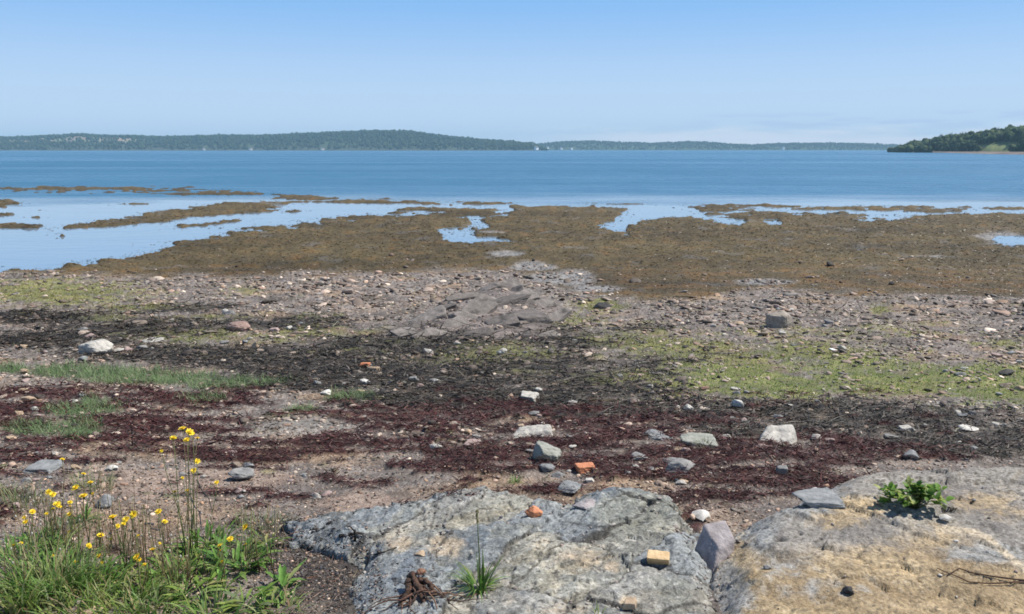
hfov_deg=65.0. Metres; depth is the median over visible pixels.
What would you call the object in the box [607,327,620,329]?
beach stone
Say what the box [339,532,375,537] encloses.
stick
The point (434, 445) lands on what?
beach stone
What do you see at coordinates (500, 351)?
beach stone
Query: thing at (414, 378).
beach stone
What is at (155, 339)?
beach stone
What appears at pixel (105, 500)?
beach stone
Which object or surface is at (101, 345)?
boulder
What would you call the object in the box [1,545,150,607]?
grass tuft
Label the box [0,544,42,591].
yellow flower
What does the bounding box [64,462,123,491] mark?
grass tuft
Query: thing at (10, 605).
grass tuft
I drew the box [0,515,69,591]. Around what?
dry stalk
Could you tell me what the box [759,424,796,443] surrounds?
beach stone
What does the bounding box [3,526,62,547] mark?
leafy weed
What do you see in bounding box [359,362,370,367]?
brick piece
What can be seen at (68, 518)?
leafy weed
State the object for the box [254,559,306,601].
leafy weed
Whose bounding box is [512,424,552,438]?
beach stone
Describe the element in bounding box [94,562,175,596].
leafy weed
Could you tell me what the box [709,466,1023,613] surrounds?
rock ledge
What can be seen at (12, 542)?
leafy weed
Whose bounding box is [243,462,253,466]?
beach stone
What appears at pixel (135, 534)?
dry stalk
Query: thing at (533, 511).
brick piece
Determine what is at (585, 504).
beach stone
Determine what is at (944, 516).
seashell
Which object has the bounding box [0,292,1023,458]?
dried seaweed
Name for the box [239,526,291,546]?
leafy weed
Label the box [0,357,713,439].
shore grass
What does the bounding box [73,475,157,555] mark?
dry stalk
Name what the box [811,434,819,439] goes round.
beach stone
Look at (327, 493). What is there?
beach stone
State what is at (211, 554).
leafy weed
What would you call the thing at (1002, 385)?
beach stone
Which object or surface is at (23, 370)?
beach stone
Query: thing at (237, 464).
beach stone
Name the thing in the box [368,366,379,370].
stone
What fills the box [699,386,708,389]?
beach stone
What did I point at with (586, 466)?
brick piece
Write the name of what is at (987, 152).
shore
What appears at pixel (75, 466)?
beach stone
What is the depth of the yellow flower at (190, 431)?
3.29 m
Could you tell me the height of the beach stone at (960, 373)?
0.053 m
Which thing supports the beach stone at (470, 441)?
on the beach at (548, 232)
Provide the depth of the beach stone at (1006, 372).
8.44 m
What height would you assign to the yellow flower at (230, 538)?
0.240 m
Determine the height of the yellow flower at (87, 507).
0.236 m
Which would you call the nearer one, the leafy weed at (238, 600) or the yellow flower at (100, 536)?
the leafy weed at (238, 600)
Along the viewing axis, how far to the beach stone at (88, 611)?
2.86 m
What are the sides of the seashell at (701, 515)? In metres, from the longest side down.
0.103 x 0.084 x 0.029 m
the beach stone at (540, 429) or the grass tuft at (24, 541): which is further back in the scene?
the beach stone at (540, 429)
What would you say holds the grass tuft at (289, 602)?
on the beach at (548, 232)
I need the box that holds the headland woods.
[887,124,1023,152]
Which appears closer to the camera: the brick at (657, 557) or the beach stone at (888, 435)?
the brick at (657, 557)
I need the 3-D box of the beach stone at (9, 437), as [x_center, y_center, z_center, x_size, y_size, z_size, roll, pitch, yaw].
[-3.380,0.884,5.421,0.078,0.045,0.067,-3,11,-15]
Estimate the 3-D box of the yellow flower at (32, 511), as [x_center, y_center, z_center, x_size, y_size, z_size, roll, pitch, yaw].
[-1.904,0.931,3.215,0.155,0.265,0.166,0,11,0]
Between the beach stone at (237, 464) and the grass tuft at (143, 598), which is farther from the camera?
the beach stone at (237, 464)
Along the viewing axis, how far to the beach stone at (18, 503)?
3.87 m
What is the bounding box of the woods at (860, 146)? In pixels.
[536,140,901,149]
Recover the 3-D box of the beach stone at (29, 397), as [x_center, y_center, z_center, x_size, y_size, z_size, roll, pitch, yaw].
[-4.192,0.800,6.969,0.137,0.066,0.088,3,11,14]
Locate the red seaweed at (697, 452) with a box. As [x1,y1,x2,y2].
[0,376,1023,524]
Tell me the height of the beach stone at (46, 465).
0.038 m
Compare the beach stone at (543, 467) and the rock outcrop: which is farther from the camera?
the rock outcrop
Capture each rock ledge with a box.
[281,485,716,613]
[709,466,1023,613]
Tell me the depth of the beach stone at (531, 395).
7.00 m
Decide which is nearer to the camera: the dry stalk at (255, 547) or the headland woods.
the dry stalk at (255, 547)
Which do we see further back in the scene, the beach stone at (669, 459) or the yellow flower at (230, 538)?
the beach stone at (669, 459)
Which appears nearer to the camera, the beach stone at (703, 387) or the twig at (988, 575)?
the twig at (988, 575)
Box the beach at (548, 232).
[0,186,1023,613]
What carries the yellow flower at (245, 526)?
on the beach at (548, 232)
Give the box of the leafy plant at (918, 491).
[873,476,954,508]
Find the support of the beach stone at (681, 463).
on the beach at (548, 232)
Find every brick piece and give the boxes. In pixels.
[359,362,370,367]
[525,505,542,517]
[574,462,594,473]
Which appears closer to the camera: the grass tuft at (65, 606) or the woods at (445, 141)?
the grass tuft at (65, 606)
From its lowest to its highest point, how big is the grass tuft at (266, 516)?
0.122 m
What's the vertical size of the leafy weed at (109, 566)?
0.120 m
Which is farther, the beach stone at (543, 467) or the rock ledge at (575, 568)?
the beach stone at (543, 467)
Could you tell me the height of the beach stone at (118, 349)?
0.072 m
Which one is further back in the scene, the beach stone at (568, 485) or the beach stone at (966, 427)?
the beach stone at (966, 427)
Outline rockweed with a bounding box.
[0,185,1023,302]
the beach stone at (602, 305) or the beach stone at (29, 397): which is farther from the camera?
the beach stone at (602, 305)
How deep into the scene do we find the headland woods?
848.76 m
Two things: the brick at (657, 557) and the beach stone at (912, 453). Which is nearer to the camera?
the brick at (657, 557)
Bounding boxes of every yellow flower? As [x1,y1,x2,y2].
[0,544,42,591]
[19,509,59,573]
[27,489,75,557]
[47,458,81,549]
[52,484,97,561]
[64,472,102,519]
[74,543,104,591]
[89,533,121,575]
[103,510,139,577]
[114,547,168,606]
[137,508,175,580]
[160,426,213,558]
[165,489,201,558]
[174,458,214,553]
[198,480,234,549]
[201,536,249,594]
[222,523,268,571]
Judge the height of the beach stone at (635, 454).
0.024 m
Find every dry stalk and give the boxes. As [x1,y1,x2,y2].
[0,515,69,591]
[10,476,86,539]
[18,496,128,566]
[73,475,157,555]
[106,498,189,572]
[132,520,209,598]
[210,499,297,574]
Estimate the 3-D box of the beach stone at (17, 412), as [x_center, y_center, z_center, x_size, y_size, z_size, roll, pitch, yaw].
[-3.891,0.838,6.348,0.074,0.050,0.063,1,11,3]
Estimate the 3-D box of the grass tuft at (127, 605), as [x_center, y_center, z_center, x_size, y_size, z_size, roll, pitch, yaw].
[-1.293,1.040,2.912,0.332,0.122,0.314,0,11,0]
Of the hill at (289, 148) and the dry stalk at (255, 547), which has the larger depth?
the hill at (289, 148)
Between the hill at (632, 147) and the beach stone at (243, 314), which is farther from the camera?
the hill at (632, 147)
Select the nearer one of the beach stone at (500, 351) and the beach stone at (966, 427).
the beach stone at (966, 427)
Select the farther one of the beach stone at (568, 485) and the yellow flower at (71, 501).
the beach stone at (568, 485)
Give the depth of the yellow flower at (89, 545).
3.07 m
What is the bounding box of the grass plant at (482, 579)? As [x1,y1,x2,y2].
[442,509,513,600]
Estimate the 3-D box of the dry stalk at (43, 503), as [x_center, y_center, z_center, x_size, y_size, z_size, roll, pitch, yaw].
[-2.038,0.893,3.518,0.261,0.296,0.154,-1,11,-7]
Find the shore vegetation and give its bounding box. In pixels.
[0,270,1023,408]
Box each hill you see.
[0,133,538,150]
[545,142,893,149]
[907,140,1023,152]
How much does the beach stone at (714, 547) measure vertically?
0.185 m
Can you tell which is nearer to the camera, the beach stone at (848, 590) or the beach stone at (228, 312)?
the beach stone at (848, 590)
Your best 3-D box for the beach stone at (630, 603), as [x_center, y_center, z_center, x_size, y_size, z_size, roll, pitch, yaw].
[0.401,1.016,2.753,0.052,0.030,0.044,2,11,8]
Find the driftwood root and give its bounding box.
[364,568,483,613]
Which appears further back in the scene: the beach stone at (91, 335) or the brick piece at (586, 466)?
the beach stone at (91, 335)
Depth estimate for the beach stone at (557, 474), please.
4.48 m
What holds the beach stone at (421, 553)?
on the rock ledge at (575, 568)
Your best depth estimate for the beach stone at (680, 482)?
4.24 m
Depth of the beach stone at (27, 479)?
4.36 m
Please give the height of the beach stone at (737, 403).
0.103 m
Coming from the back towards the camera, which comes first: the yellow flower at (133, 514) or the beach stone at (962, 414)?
the beach stone at (962, 414)
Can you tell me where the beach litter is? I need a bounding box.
[0,446,445,613]
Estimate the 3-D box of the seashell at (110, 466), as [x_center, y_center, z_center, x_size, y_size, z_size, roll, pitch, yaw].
[-2.297,0.915,4.609,0.072,0.022,0.058,-5,20,-22]
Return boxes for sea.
[0,150,1023,271]
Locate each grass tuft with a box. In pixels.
[0,476,56,510]
[0,522,75,558]
[0,525,132,610]
[0,558,61,613]
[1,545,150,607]
[21,579,127,613]
[61,567,186,613]
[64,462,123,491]
[109,572,199,613]
[159,576,263,613]
[228,506,298,536]
[233,579,314,613]
[506,474,523,484]
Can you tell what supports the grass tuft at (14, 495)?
on the beach at (548, 232)
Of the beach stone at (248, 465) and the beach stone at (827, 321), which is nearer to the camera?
the beach stone at (248, 465)
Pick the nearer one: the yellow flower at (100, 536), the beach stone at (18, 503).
the yellow flower at (100, 536)
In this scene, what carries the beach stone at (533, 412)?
on the beach at (548, 232)
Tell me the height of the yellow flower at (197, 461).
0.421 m
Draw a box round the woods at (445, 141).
[0,129,548,149]
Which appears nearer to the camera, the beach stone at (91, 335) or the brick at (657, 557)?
the brick at (657, 557)
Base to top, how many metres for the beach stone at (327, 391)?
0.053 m
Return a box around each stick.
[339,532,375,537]
[347,526,355,540]
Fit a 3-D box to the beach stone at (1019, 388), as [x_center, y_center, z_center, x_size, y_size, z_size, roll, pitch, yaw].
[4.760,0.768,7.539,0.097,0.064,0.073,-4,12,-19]
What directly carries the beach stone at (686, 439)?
on the beach at (548, 232)
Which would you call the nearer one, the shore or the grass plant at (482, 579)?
the grass plant at (482, 579)
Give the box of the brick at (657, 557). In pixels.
[647,550,669,564]
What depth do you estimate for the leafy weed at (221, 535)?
3.49 m
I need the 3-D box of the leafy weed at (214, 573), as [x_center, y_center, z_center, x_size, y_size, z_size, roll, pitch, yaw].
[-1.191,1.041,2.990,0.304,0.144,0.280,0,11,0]
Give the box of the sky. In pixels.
[0,0,1023,144]
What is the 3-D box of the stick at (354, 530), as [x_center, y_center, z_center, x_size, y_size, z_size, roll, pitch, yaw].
[-0.683,0.962,3.423,0.043,0.070,0.016,1,11,7]
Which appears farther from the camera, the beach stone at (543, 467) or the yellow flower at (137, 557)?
the beach stone at (543, 467)
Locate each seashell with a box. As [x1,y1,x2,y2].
[105,465,117,469]
[692,509,709,520]
[939,514,951,520]
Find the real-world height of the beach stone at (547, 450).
0.119 m
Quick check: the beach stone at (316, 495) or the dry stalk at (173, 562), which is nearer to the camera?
the dry stalk at (173, 562)
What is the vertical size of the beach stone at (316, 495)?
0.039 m
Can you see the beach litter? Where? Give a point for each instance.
(330, 575)
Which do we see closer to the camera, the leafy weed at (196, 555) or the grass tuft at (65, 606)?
the grass tuft at (65, 606)
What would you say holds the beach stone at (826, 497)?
on the rock ledge at (786, 544)
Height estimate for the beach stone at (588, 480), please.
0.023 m
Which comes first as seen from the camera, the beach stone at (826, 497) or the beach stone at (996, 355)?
the beach stone at (826, 497)
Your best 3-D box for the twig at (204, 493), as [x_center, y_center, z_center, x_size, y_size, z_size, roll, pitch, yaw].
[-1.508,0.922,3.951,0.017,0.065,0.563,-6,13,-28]
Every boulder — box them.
[78,339,112,354]
[226,321,249,331]
[765,311,791,327]
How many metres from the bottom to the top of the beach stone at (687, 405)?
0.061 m
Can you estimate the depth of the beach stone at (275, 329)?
11.82 m
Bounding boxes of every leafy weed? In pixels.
[0,534,50,566]
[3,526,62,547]
[32,513,96,538]
[46,558,143,596]
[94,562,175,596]
[130,549,204,586]
[153,554,229,611]
[160,541,233,577]
[165,517,247,550]
[191,533,281,580]
[209,580,283,613]
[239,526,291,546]
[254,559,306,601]
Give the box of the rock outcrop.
[381,279,572,338]
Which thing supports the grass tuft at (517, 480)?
on the beach at (548, 232)
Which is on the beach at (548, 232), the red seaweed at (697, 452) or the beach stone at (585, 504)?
the red seaweed at (697, 452)
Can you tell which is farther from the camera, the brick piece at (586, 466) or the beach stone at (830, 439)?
the beach stone at (830, 439)
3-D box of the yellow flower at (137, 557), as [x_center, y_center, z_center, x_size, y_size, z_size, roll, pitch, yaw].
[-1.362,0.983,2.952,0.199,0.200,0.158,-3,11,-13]
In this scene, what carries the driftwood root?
on the rock ledge at (575, 568)
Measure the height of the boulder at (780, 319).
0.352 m
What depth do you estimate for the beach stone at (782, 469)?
4.43 m
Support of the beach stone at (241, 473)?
on the beach at (548, 232)
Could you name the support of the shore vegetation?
on the beach at (548, 232)
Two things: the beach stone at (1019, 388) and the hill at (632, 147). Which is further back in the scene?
the hill at (632, 147)
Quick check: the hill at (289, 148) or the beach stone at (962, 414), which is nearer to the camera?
the beach stone at (962, 414)
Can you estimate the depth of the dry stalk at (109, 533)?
3.27 m
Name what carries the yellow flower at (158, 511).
on the beach at (548, 232)
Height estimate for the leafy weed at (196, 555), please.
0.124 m
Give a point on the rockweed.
(702, 236)
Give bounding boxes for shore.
[933,151,1023,154]
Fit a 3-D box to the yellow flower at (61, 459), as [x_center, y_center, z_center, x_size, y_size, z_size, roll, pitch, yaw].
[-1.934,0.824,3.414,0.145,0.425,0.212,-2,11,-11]
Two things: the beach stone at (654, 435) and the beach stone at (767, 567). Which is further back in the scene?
the beach stone at (654, 435)
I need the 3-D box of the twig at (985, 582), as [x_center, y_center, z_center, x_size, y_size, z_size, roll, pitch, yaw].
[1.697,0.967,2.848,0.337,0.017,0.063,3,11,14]
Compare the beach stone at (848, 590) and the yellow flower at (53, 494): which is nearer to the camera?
the beach stone at (848, 590)
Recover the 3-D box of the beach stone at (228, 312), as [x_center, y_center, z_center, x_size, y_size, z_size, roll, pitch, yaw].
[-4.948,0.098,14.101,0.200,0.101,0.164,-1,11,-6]
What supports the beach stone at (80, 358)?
on the beach at (548, 232)
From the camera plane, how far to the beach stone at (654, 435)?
5.45 m
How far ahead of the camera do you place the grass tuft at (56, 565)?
3.03 m
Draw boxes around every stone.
[4,435,16,440]
[12,502,19,507]
[14,411,23,415]
[18,368,27,373]
[20,396,35,401]
[21,477,30,481]
[22,459,63,473]
[70,464,80,469]
[78,356,87,360]
[80,604,107,613]
[84,333,95,337]
[95,494,113,508]
[113,348,123,352]
[141,337,163,341]
[224,310,235,314]
[227,467,254,479]
[231,462,241,467]
[239,312,250,316]
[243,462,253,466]
[269,327,279,331]
[310,492,320,499]
[320,389,330,394]
[321,490,331,496]
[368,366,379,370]
[409,376,418,380]
[414,550,424,556]
[429,443,441,448]
[463,439,480,445]
[497,348,506,353]
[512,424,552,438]
[520,391,539,401]
[528,411,538,414]
[532,440,561,460]
[539,463,554,471]
[551,471,564,477]
[557,480,580,492]
[573,498,595,509]
[585,478,593,482]
[593,302,611,308]
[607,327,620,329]
[622,597,636,609]
[632,452,646,459]
[645,429,672,440]
[662,457,675,462]
[665,458,694,473]
[675,480,685,483]
[680,433,717,448]
[682,404,693,409]
[695,520,733,575]
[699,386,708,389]
[730,399,743,408]
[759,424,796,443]
[763,565,771,568]
[776,465,787,473]
[791,487,845,508]
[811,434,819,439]
[824,319,833,323]
[824,438,834,442]
[841,586,853,594]
[884,433,898,437]
[898,425,915,432]
[902,450,918,459]
[955,372,965,375]
[956,413,967,416]
[958,424,978,430]
[990,353,1002,356]
[998,369,1013,375]
[999,383,1010,387]
[1014,385,1023,390]
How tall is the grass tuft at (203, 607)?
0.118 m
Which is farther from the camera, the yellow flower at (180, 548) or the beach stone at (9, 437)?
the beach stone at (9, 437)
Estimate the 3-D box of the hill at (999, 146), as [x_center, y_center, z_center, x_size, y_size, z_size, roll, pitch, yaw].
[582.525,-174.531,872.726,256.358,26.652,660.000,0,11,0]
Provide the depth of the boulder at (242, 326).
11.85 m
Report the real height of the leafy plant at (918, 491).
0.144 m
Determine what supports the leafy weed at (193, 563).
on the beach at (548, 232)
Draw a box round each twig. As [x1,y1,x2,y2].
[196,480,211,509]
[937,568,1023,583]
[947,568,1023,580]
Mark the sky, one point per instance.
(751, 72)
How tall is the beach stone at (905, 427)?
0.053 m
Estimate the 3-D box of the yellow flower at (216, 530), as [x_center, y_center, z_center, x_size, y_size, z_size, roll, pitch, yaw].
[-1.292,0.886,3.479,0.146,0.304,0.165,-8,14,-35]

